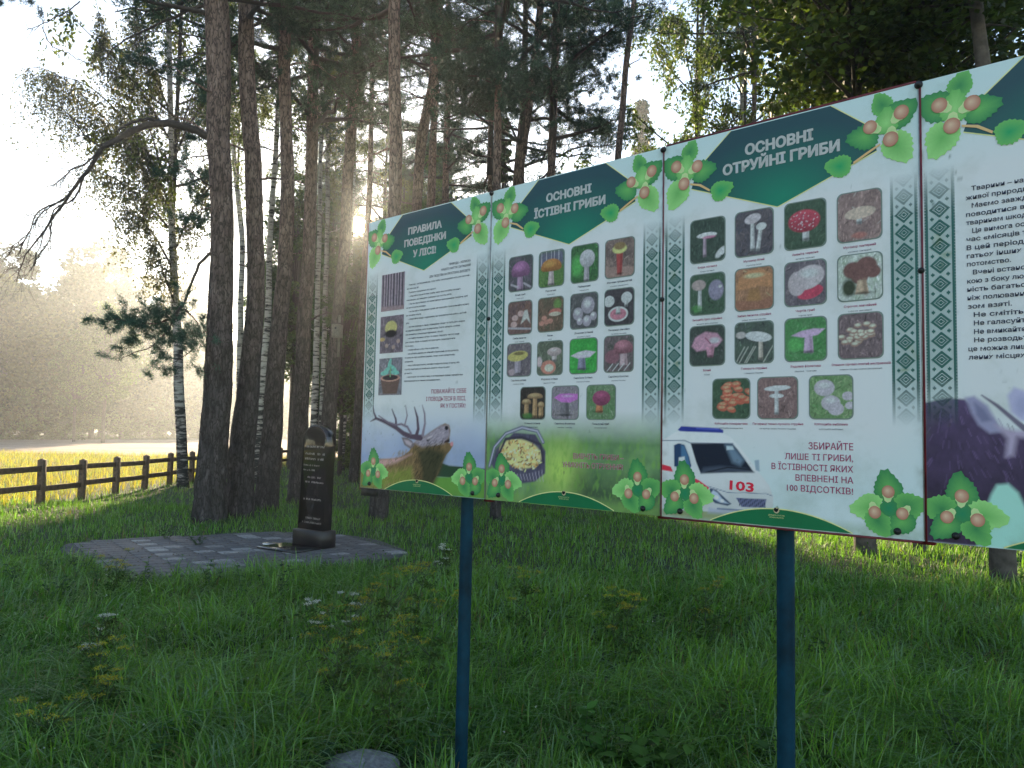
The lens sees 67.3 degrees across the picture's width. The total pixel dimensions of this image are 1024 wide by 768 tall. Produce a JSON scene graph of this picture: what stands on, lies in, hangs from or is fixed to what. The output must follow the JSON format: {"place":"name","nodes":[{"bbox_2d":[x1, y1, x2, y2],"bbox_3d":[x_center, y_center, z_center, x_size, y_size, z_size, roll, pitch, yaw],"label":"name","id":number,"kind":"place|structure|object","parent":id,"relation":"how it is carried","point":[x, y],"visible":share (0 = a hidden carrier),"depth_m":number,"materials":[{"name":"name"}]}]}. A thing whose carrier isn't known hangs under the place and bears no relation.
{"place":"outdoors","nodes":[
{"label":"outdoors","id":0,"kind":"place"},
{"bbox_2d":[0,450,337,506],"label":"meadow grass","id":1,"kind":"structure","parent":0,"point":[6,455],"depth_m":27.70,"materials":[{"name":"yellow plant"}]},
{"bbox_2d":[0,439,337,457],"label":"field","id":2,"kind":"structure","parent":0,"point":[140,446],"depth_m":64.61,"materials":[{"name":"soil"}]},
{"bbox_2d":[0,384,46,439],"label":"bush","id":3,"kind":"object","parent":2,"relation":"on","point":[23,394],"visible":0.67,"depth_m":83.80,"materials":[{"name":"green plant"}]},
{"bbox_2d":[0,273,83,438],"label":"tree","id":4,"kind":"object","parent":2,"relation":"on","point":[32,319],"visible":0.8,"depth_m":84.16,"materials":[{"name":"green plant"}]},
{"bbox_2d":[22,378,87,439],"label":"bush","id":5,"kind":"object","parent":2,"relation":"on","point":[62,421],"visible":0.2,"depth_m":89.20,"materials":[{"name":"green plant"}]},
{"bbox_2d":[23,258,118,438],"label":"tree","id":6,"kind":"object","parent":2,"relation":"on","point":[70,284],"visible":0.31,"depth_m":92.58,"materials":[{"name":"green plant"}]},
{"bbox_2d":[50,412,100,439],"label":"bush","id":7,"kind":"object","parent":2,"relation":"on","point":[88,426],"visible":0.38,"depth_m":92.01,"materials":[{"name":"green plant"}]},
{"bbox_2d":[61,299,154,442],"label":"leafy tree","id":8,"kind":"object","parent":2,"relation":"on","point":[106,368],"visible":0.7,"depth_m":77.30,"materials":[{"name":"green plant"}]},
{"bbox_2d":[60,531,407,583],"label":"pavement","id":9,"kind":"structure","parent":0,"point":[350,546],"depth_m":10.45,"materials":[{"name":"grey stone"}]},
{"bbox_2d":[257,425,335,553],"bbox_3d":[-3.013,1.443,10.893,0.749,1.737,0.775,-1,-4,33],"label":"memorial stele","id":10,"kind":"object","parent":9,"relation":"on","point":[313,531],"visible":1,"depth_m":10.95,"materials":[{"name":"stone"}]},
{"bbox_2d":[26,460,671,520],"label":"grass","id":11,"kind":"structure","parent":0,"point":[121,496],"depth_m":17.83,"materials":[{"name":"green plant"}]},
{"bbox_2d":[0,429,1023,767],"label":"ground","id":12,"kind":"structure","parent":0,"point":[406,527],"depth_m":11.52,"materials":[{"name":"green plant"}]},
{"bbox_2d":[0,293,48,416],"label":"tree","id":13,"kind":"object","parent":12,"relation":"on","point":[23,334],"visible":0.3,"depth_m":85.17,"materials":[{"name":"green plant"}]},
{"bbox_2d":[0,249,62,383],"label":"tree","id":14,"kind":"object","parent":12,"relation":"on","point":[35,267],"visible":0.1,"depth_m":96.90,"materials":[{"name":"green plant"}]},
{"bbox_2d":[0,306,98,424],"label":"tree","id":15,"kind":"object","parent":12,"relation":"on","point":[22,329],"visible":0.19,"depth_m":87.08,"materials":[{"name":"green plant"}]},
{"bbox_2d":[10,690,88,752],"bbox_3d":[-2.448,1.830,4.021,0.368,0.413,0.327,-2,-5,38],"label":"yellow umbel plant","id":16,"kind":"object","parent":12,"relation":"on","point":[47,726],"visible":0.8,"depth_m":4.01,"materials":[{"name":"green plant"}]},
{"bbox_2d":[47,331,104,441],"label":"leafy tree","id":17,"kind":"object","parent":12,"relation":"on","point":[68,374],"visible":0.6,"depth_m":79.23,"materials":[{"name":"green plant"}]},
{"bbox_2d":[69,613,124,668],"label":"white umbel plant","id":18,"kind":"object","parent":12,"relation":"on","point":[105,628],"visible":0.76,"depth_m":5.38,"materials":[{"name":"green plant"}]},
{"bbox_2d":[66,634,137,694],"bbox_3d":[-2.582,1.827,4.861,0.359,0.499,0.358,-2,-5,38],"label":"yellow umbel plant","id":19,"kind":"object","parent":12,"relation":"on","point":[89,666],"visible":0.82,"depth_m":4.85,"materials":[{"name":"green plant"}]},
{"bbox_2d":[60,237,144,438],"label":"tree","id":20,"kind":"object","parent":12,"relation":"on","point":[100,285],"visible":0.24,"depth_m":101.82,"materials":[{"name":"green plant"}]},
{"bbox_2d":[83,667,137,725],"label":"yellow umbel plant","id":21,"kind":"object","parent":12,"relation":"on","point":[111,691],"visible":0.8,"depth_m":4.50,"materials":[{"name":"green plant"}]},
{"bbox_2d":[84,407,136,438],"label":"bush","id":22,"kind":"object","parent":12,"relation":"on","point":[121,425],"visible":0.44,"depth_m":100.88,"materials":[{"name":"green plant"}]},
{"bbox_2d":[96,548,133,598],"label":"yellow umbel plant","id":23,"kind":"object","parent":12,"relation":"on","point":[119,577],"visible":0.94,"depth_m":7.43,"materials":[{"name":"green plant"}]},
{"bbox_2d":[78,256,153,436],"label":"tree","id":24,"kind":"object","parent":12,"relation":"on","point":[113,269],"visible":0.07,"depth_m":113.22,"materials":[{"name":"green plant"}]},
{"bbox_2d":[71,322,172,438],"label":"tree","id":25,"kind":"object","parent":12,"relation":"on","point":[142,410],"visible":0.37,"depth_m":105.24,"materials":[{"name":"green plant"}]},
{"bbox_2d":[0,0,293,487],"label":"birch tree","id":26,"kind":"object","parent":12,"relation":"on","point":[139,153],"visible":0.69,"depth_m":21.71,"materials":[{"name":"green plant"}]},
{"bbox_2d":[121,274,172,399],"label":"tree","id":27,"kind":"object","parent":12,"relation":"on","point":[167,393],"visible":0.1,"depth_m":117.64,"materials":[{"name":"green plant"}]},
{"bbox_2d":[146,612,180,651],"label":"leafy weed","id":28,"kind":"object","parent":12,"relation":"on","point":[164,626],"visible":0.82,"depth_m":5.98,"materials":[{"name":"green plant"}]},
{"bbox_2d":[141,399,195,437],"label":"bush","id":29,"kind":"object","parent":12,"relation":"on","point":[188,425],"visible":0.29,"depth_m":117.98,"materials":[{"name":"green plant"}]},
{"bbox_2d":[133,320,204,437],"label":"tree","id":30,"kind":"object","parent":12,"relation":"on","point":[194,382],"visible":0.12,"depth_m":120.97,"materials":[{"name":"green plant"}]},
{"bbox_2d":[144,721,197,767],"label":"leafy weed","id":31,"kind":"object","parent":12,"relation":"on","point":[158,746],"visible":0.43,"depth_m":4.07,"materials":[{"name":"green plant"}]},
{"bbox_2d":[0,447,349,504],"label":"wooden fence","id":32,"kind":"object","parent":12,"relation":"on","point":[41,469],"visible":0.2,"depth_m":18.26,"materials":[{"name":"brown wood"}]},
{"bbox_2d":[166,270,207,432],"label":"tree","id":33,"kind":"object","parent":12,"relation":"on","point":[201,306],"visible":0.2,"depth_m":132.64,"materials":[{"name":"green plant"}]},
{"bbox_2d":[0,0,377,523],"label":"pine tree","id":34,"kind":"object","parent":12,"relation":"on","point":[210,492],"visible":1,"depth_m":14.20,"materials":[{"name":"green plant"}]},
{"bbox_2d":[186,340,236,426],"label":"tree","id":35,"kind":"object","parent":12,"relation":"on","point":[234,374],"visible":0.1,"depth_m":145.20,"materials":[{"name":"green plant"}]},
{"bbox_2d":[197,2,280,391],"bbox_3d":[-11.109,-5.903,30.442,3.582,19.227,3.237,5,-5,-43],"label":"birch tree","id":36,"kind":"object","parent":12,"relation":"on","point":[240,329],"visible":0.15,"depth_m":30.31,"materials":[{"name":"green plant"}]},
{"bbox_2d":[188,7,335,484],"bbox_3d":[-7.435,-5.241,24.473,5.227,17.251,3.818,0,-4,24],"label":"birch tree","id":37,"kind":"object","parent":12,"relation":"on","point":[275,164],"visible":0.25,"depth_m":24.21,"materials":[{"name":"green plant"}]},
{"bbox_2d":[162,0,378,518],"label":"pine tree","id":38,"kind":"object","parent":12,"relation":"on","point":[241,477],"visible":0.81,"depth_m":15.13,"materials":[{"name":"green plant"}]},
{"bbox_2d":[134,0,440,511],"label":"pine tree","id":39,"kind":"object","parent":12,"relation":"on","point":[267,488],"visible":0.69,"depth_m":16.45,"materials":[{"name":"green plant"}]},
{"bbox_2d":[244,218,331,466],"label":"leafy tree","id":40,"kind":"object","parent":12,"relation":"on","point":[274,257],"visible":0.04,"depth_m":35.91,"materials":[{"name":"green plant"}]},
{"bbox_2d":[187,0,404,502],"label":"pine tree","id":41,"kind":"object","parent":12,"relation":"on","point":[317,76],"visible":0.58,"depth_m":18.35,"materials":[{"name":"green plant"}]},
{"bbox_2d":[244,171,351,469],"bbox_3d":[-9.402,-2.695,33.321,4.661,13.319,4.676,5,-5,-42],"label":"leafy tree","id":42,"kind":"object","parent":12,"relation":"on","point":[297,263],"visible":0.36,"depth_m":32.88,"materials":[{"name":"green plant"}]},
{"bbox_2d":[287,740,336,767],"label":"leafy weed","id":43,"kind":"object","parent":12,"relation":"on","point":[323,754],"visible":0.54,"depth_m":4.09,"materials":[{"name":"green plant"}]},
{"bbox_2d":[293,597,340,653],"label":"white umbel plant","id":44,"kind":"object","parent":12,"relation":"on","point":[311,611],"visible":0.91,"depth_m":5.97,"materials":[{"name":"green plant"}]},
{"bbox_2d":[272,168,364,360],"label":"birch tree","id":45,"kind":"object","parent":12,"relation":"on","point":[337,208],"visible":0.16,"depth_m":35.95,"materials":[{"name":"green plant"}]},
{"bbox_2d":[257,1,382,425],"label":"birch tree","id":46,"kind":"object","parent":12,"relation":"on","point":[315,396],"visible":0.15,"depth_m":27.76,"materials":[{"name":"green plant"}]},
{"bbox_2d":[263,134,387,251],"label":"pine tree","id":47,"kind":"object","parent":12,"relation":"on","point":[366,161],"visible":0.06,"depth_m":46.64,"materials":[{"name":"green plant"}]},
{"bbox_2d":[295,46,367,424],"bbox_3d":[-6.880,-4.842,28.960,2.826,17.085,3.235,1,-4,0],"label":"birch tree","id":48,"kind":"object","parent":12,"relation":"on","point":[325,283],"visible":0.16,"depth_m":28.84,"materials":[{"name":"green plant"}]},
{"bbox_2d":[300,614,367,708],"bbox_3d":[-1.120,1.823,4.892,0.451,0.643,0.361,0,-4,16],"label":"yellow umbel plant","id":49,"kind":"object","parent":12,"relation":"on","point":[335,675],"visible":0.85,"depth_m":4.89,"materials":[{"name":"green plant"}]},
{"bbox_2d":[309,238,361,475],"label":"leafy tree","id":50,"kind":"object","parent":12,"relation":"on","point":[347,374],"visible":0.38,"depth_m":29.32,"materials":[{"name":"green plant"}]},
{"bbox_2d":[335,405,360,467],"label":"bush","id":51,"kind":"object","parent":12,"relation":"on","point":[350,420],"visible":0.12,"depth_m":35.67,"materials":[{"name":"green plant"}]},
{"bbox_2d":[331,591,366,647],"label":"white umbel plant","id":52,"kind":"object","parent":12,"relation":"on","point":[357,602],"visible":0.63,"depth_m":6.25,"materials":[{"name":"green plant"}]},
{"bbox_2d":[317,582,385,686],"bbox_3d":[-1.111,1.760,5.315,0.407,0.821,0.445,3,-4,-23],"label":"yellow umbel plant","id":53,"kind":"object","parent":12,"relation":"on","point":[348,639],"visible":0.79,"depth_m":5.29,"materials":[{"name":"green plant"}]},
{"bbox_2d":[318,80,388,470],"bbox_3d":[-7.012,-4.935,33.281,3.267,17.837,2.386,3,-4,-20],"label":"birch tree","id":54,"kind":"object","parent":12,"relation":"on","point":[345,416],"visible":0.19,"depth_m":33.52,"materials":[{"name":"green plant"}]},
{"bbox_2d":[324,749,399,767],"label":"stone","id":55,"kind":"object","parent":12,"relation":"on","point":[378,761],"visible":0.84,"depth_m":4.07,"materials":[{"name":"grey stone"}]},
{"bbox_2d":[258,0,474,443],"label":"pine tree","id":56,"kind":"object","parent":12,"relation":"on","point":[329,408],"visible":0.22,"depth_m":20.34,"materials":[{"name":"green plant"}]},
{"bbox_2d":[330,315,344,356],"bbox_3d":[-4.559,-1.259,20.023,0.280,1.100,0.285,0,-4,14],"label":"birdhouse","id":57,"kind":"object","parent":56,"relation":"attached to","point":[337,330],"visible":1,"depth_m":19.98,"materials":[{"name":"brown wood"}]},
{"bbox_2d":[287,0,453,520],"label":"pine tree","id":58,"kind":"object","parent":12,"relation":"on","point":[379,506],"visible":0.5,"depth_m":15.36,"materials":[{"name":"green plant"}]},
{"bbox_2d":[319,6,429,481],"bbox_3d":[-5.008,-5.618,26.425,4.538,18.373,3.717,5,-5,-42],"label":"pine tree","id":59,"kind":"object","parent":12,"relation":"on","point":[355,453],"visible":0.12,"depth_m":26.05,"materials":[{"name":"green plant"}]},
{"bbox_2d":[347,159,427,329],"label":"birch tree","id":60,"kind":"object","parent":12,"relation":"on","point":[404,208],"visible":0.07,"depth_m":32.78,"materials":[{"name":"green plant"}]},
{"bbox_2d":[351,628,428,752],"bbox_3d":[-0.708,1.769,4.406,0.467,0.758,0.308,4,-5,-38],"label":"yellow umbel plant","id":61,"kind":"object","parent":12,"relation":"on","point":[399,661],"visible":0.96,"depth_m":4.40,"materials":[{"name":"green plant"}]},
{"bbox_2d":[357,561,429,662],"bbox_3d":[-0.862,1.768,5.868,0.490,0.826,0.501,-2,-5,39],"label":"yellow umbel plant","id":62,"kind":"object","parent":12,"relation":"on","point":[384,603],"visible":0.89,"depth_m":5.81,"materials":[{"name":"green plant"}]},
{"bbox_2d":[322,93,465,271],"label":"pine tree","id":63,"kind":"object","parent":12,"relation":"on","point":[378,148],"visible":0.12,"depth_m":36.93,"materials":[{"name":"green plant"}]},
{"bbox_2d":[354,146,454,279],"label":"birch tree","id":64,"kind":"object","parent":12,"relation":"on","point":[439,184],"visible":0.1,"depth_m":35.19,"materials":[{"name":"green plant"}]},
{"bbox_2d":[353,115,475,250],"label":"pine tree","id":65,"kind":"object","parent":12,"relation":"on","point":[375,177],"visible":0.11,"depth_m":40.83,"materials":[{"name":"green plant"}]},
{"bbox_2d":[396,565,442,647],"bbox_3d":[-0.756,1.834,6.252,0.329,0.740,0.480,1,-4,5],"label":"yellow umbel plant","id":66,"kind":"object","parent":12,"relation":"on","point":[416,611],"visible":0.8,"depth_m":6.24,"materials":[{"name":"green plant"}]},
{"bbox_2d":[402,733,450,767],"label":"leafy weed","id":67,"kind":"object","parent":12,"relation":"on","point":[437,749],"visible":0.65,"depth_m":4.20,"materials":[{"name":"green plant"}]},
{"bbox_2d":[392,589,472,702],"bbox_3d":[-0.524,1.775,5.034,0.574,0.813,0.299,3,-4,-22],"label":"yellow umbel plant","id":68,"kind":"object","parent":12,"relation":"on","point":[430,640],"visible":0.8,"depth_m":5.02,"materials":[{"name":"green plant"}]},
{"bbox_2d":[378,155,486,207],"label":"pine tree","id":69,"kind":"object","parent":12,"relation":"on","point":[463,178],"visible":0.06,"depth_m":38.51,"materials":[{"name":"green plant"}]},
{"bbox_2d":[359,120,509,221],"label":"pine tree","id":70,"kind":"object","parent":12,"relation":"on","point":[377,218],"visible":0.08,"depth_m":39.92,"materials":[{"name":"green plant"}]},
{"bbox_2d":[336,0,533,492],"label":"pine tree","id":71,"kind":"object","parent":12,"relation":"on","point":[420,149],"visible":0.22,"depth_m":22.37,"materials":[{"name":"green plant"}]},
{"bbox_2d":[362,0,522,207],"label":"pine tree","id":72,"kind":"object","parent":12,"relation":"on","point":[431,190],"visible":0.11,"depth_m":25.43,"materials":[{"name":"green plant"}]},
{"bbox_2d":[433,543,458,580],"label":"white umbel plant","id":73,"kind":"object","parent":12,"relation":"on","point":[447,552],"visible":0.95,"depth_m":8.70,"materials":[{"name":"green plant"}]},
{"bbox_2d":[358,4,536,203],"bbox_3d":[-2.447,-5.138,27.484,7.564,17.661,6.196,0,-4,20],"label":"pine tree","id":74,"kind":"object","parent":12,"relation":"on","point":[443,168],"visible":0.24,"depth_m":27.47,"materials":[{"name":"green plant"}]},
{"bbox_2d":[388,12,598,193],"bbox_3d":[-0.619,-4.725,22.538,5.909,16.252,5.140,3,-4,-28],"label":"pine tree","id":75,"kind":"object","parent":12,"relation":"on","point":[489,171],"visible":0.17,"depth_m":23.08,"materials":[{"name":"green plant"}]},
{"bbox_2d":[486,118,513,192],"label":"spruce tree","id":76,"kind":"object","parent":12,"relation":"on","point":[506,179],"visible":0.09,"depth_m":26.88,"materials":[{"name":"green plant"}]},
{"bbox_2d":[350,0,658,520],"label":"pine tree","id":77,"kind":"object","parent":12,"relation":"on","point":[495,63],"visible":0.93,"depth_m":15.49,"materials":[{"name":"green plant"}]},
{"bbox_2d":[372,0,643,185],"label":"pine tree","id":78,"kind":"object","parent":12,"relation":"on","point":[526,120],"visible":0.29,"depth_m":20.40,"materials":[{"name":"green plant"}]},
{"bbox_2d":[414,0,627,195],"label":"pine tree","id":79,"kind":"object","parent":12,"relation":"on","point":[478,153],"visible":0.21,"depth_m":24.91,"materials":[{"name":"green plant"}]},
{"bbox_2d":[506,567,541,633],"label":"yellow umbel plant","id":80,"kind":"object","parent":12,"relation":"on","point":[524,592],"visible":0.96,"depth_m":6.88,"materials":[{"name":"green plant"}]},
{"bbox_2d":[443,0,678,505],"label":"pine tree","id":81,"kind":"object","parent":12,"relation":"on","point":[600,125],"visible":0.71,"depth_m":19.33,"materials":[{"name":"green plant"}]},
{"bbox_2d":[555,700,621,767],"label":"leafy weed","id":82,"kind":"object","parent":12,"relation":"on","point":[585,719],"visible":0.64,"depth_m":4.25,"materials":[{"name":"green plant"}]},
{"bbox_2d":[592,586,647,649],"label":"yellow umbel plant","id":83,"kind":"object","parent":12,"relation":"on","point":[610,601],"visible":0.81,"depth_m":6.38,"materials":[{"name":"green plant"}]},
{"bbox_2d":[608,592,650,665],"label":"yellow umbel plant","id":84,"kind":"object","parent":12,"relation":"on","point":[630,637],"visible":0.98,"depth_m":6.02,"materials":[{"name":"green plant"}]},
{"bbox_2d":[594,718,669,767],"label":"leafy weed","id":85,"kind":"object","parent":12,"relation":"on","point":[632,752],"visible":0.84,"depth_m":4.08,"materials":[{"name":"green plant"}]},
{"bbox_2d":[630,98,655,155],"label":"spruce tree","id":86,"kind":"object","parent":12,"relation":"on","point":[642,106],"visible":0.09,"depth_m":48.97,"materials":[{"name":"green plant"}]},
{"bbox_2d":[615,1,676,159],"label":"pine tree","id":87,"kind":"object","parent":12,"relation":"on","point":[620,131],"visible":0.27,"depth_m":18.44,"materials":[{"name":"brown plant"}]},
{"bbox_2d":[641,691,670,746],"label":"leafy weed","id":88,"kind":"object","parent":12,"relation":"on","point":[668,704],"visible":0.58,"depth_m":4.59,"materials":[{"name":"green plant"}]},
{"bbox_2d":[634,727,701,767],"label":"leafy weed","id":89,"kind":"object","parent":12,"relation":"on","point":[671,756],"visible":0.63,"depth_m":4.14,"materials":[{"name":"green plant"}]},
{"bbox_2d":[558,0,803,173],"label":"birch tree","id":90,"kind":"object","parent":12,"relation":"on","point":[694,98],"visible":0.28,"depth_m":21.64,"materials":[{"name":"green plant"}]},
{"bbox_2d":[359,56,1023,767],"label":"information board","id":91,"kind":"object","parent":12,"relation":"on","point":[809,320],"visible":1,"depth_m":2.88,"materials":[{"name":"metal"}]},
{"bbox_2d":[686,576,726,646],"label":"yellow umbel plant","id":92,"kind":"object","parent":12,"relation":"on","point":[707,608],"visible":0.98,"depth_m":6.52,"materials":[{"name":"green plant"}]},
{"bbox_2d":[635,0,805,121],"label":"pine tree","id":93,"kind":"object","parent":12,"relation":"on","point":[745,38],"visible":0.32,"depth_m":19.60,"materials":[{"name":"green plant"}]},
{"bbox_2d":[639,0,804,153],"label":"birch tree","id":94,"kind":"object","parent":12,"relation":"on","point":[728,109],"visible":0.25,"depth_m":20.93,"materials":[{"name":"green plant"}]},
{"bbox_2d":[711,686,754,756],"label":"leafy weed","id":95,"kind":"object","parent":12,"relation":"on","point":[721,722],"visible":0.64,"depth_m":4.50,"materials":[{"name":"green plant"}]},
{"bbox_2d":[732,727,776,767],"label":"leafy weed","id":96,"kind":"object","parent":12,"relation":"on","point":[763,744],"visible":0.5,"depth_m":4.19,"materials":[{"name":"green plant"}]},
{"bbox_2d":[797,712,850,764],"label":"leafy weed","id":97,"kind":"object","parent":12,"relation":"on","point":[807,717],"visible":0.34,"depth_m":4.28,"materials":[{"name":"green plant"}]},
{"bbox_2d":[695,0,1006,555],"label":"leaning tree","id":98,"kind":"object","parent":12,"relation":"on","point":[829,33],"visible":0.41,"depth_m":11.64,"materials":[{"name":"green plant"}]},
{"bbox_2d":[731,0,1023,117],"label":"dark tree","id":99,"kind":"object","parent":12,"relation":"on","point":[779,86],"visible":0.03,"depth_m":16.02,"materials":[{"name":"green plant"}]},
{"bbox_2d":[793,0,1023,553],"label":"dark tree","id":100,"kind":"object","parent":12,"relation":"on","point":[994,45],"visible":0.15,"depth_m":11.89,"materials":[{"name":"green plant"}]},
{"bbox_2d":[838,0,1023,583],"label":"dark tree","id":101,"kind":"object","parent":12,"relation":"on","point":[1003,562],"visible":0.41,"depth_m":10.36,"materials":[{"name":"green plant"}]},
{"bbox_2d":[930,699,964,766],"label":"leafy weed","id":102,"kind":"object","parent":12,"relation":"on","point":[954,719],"visible":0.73,"depth_m":4.38,"materials":[{"name":"green plant"}]},
{"bbox_2d":[0,0,1023,385],"label":"sky","id":103,"kind":"structure","parent":0,"point":[14,56],"materials":[{"name":"white"}]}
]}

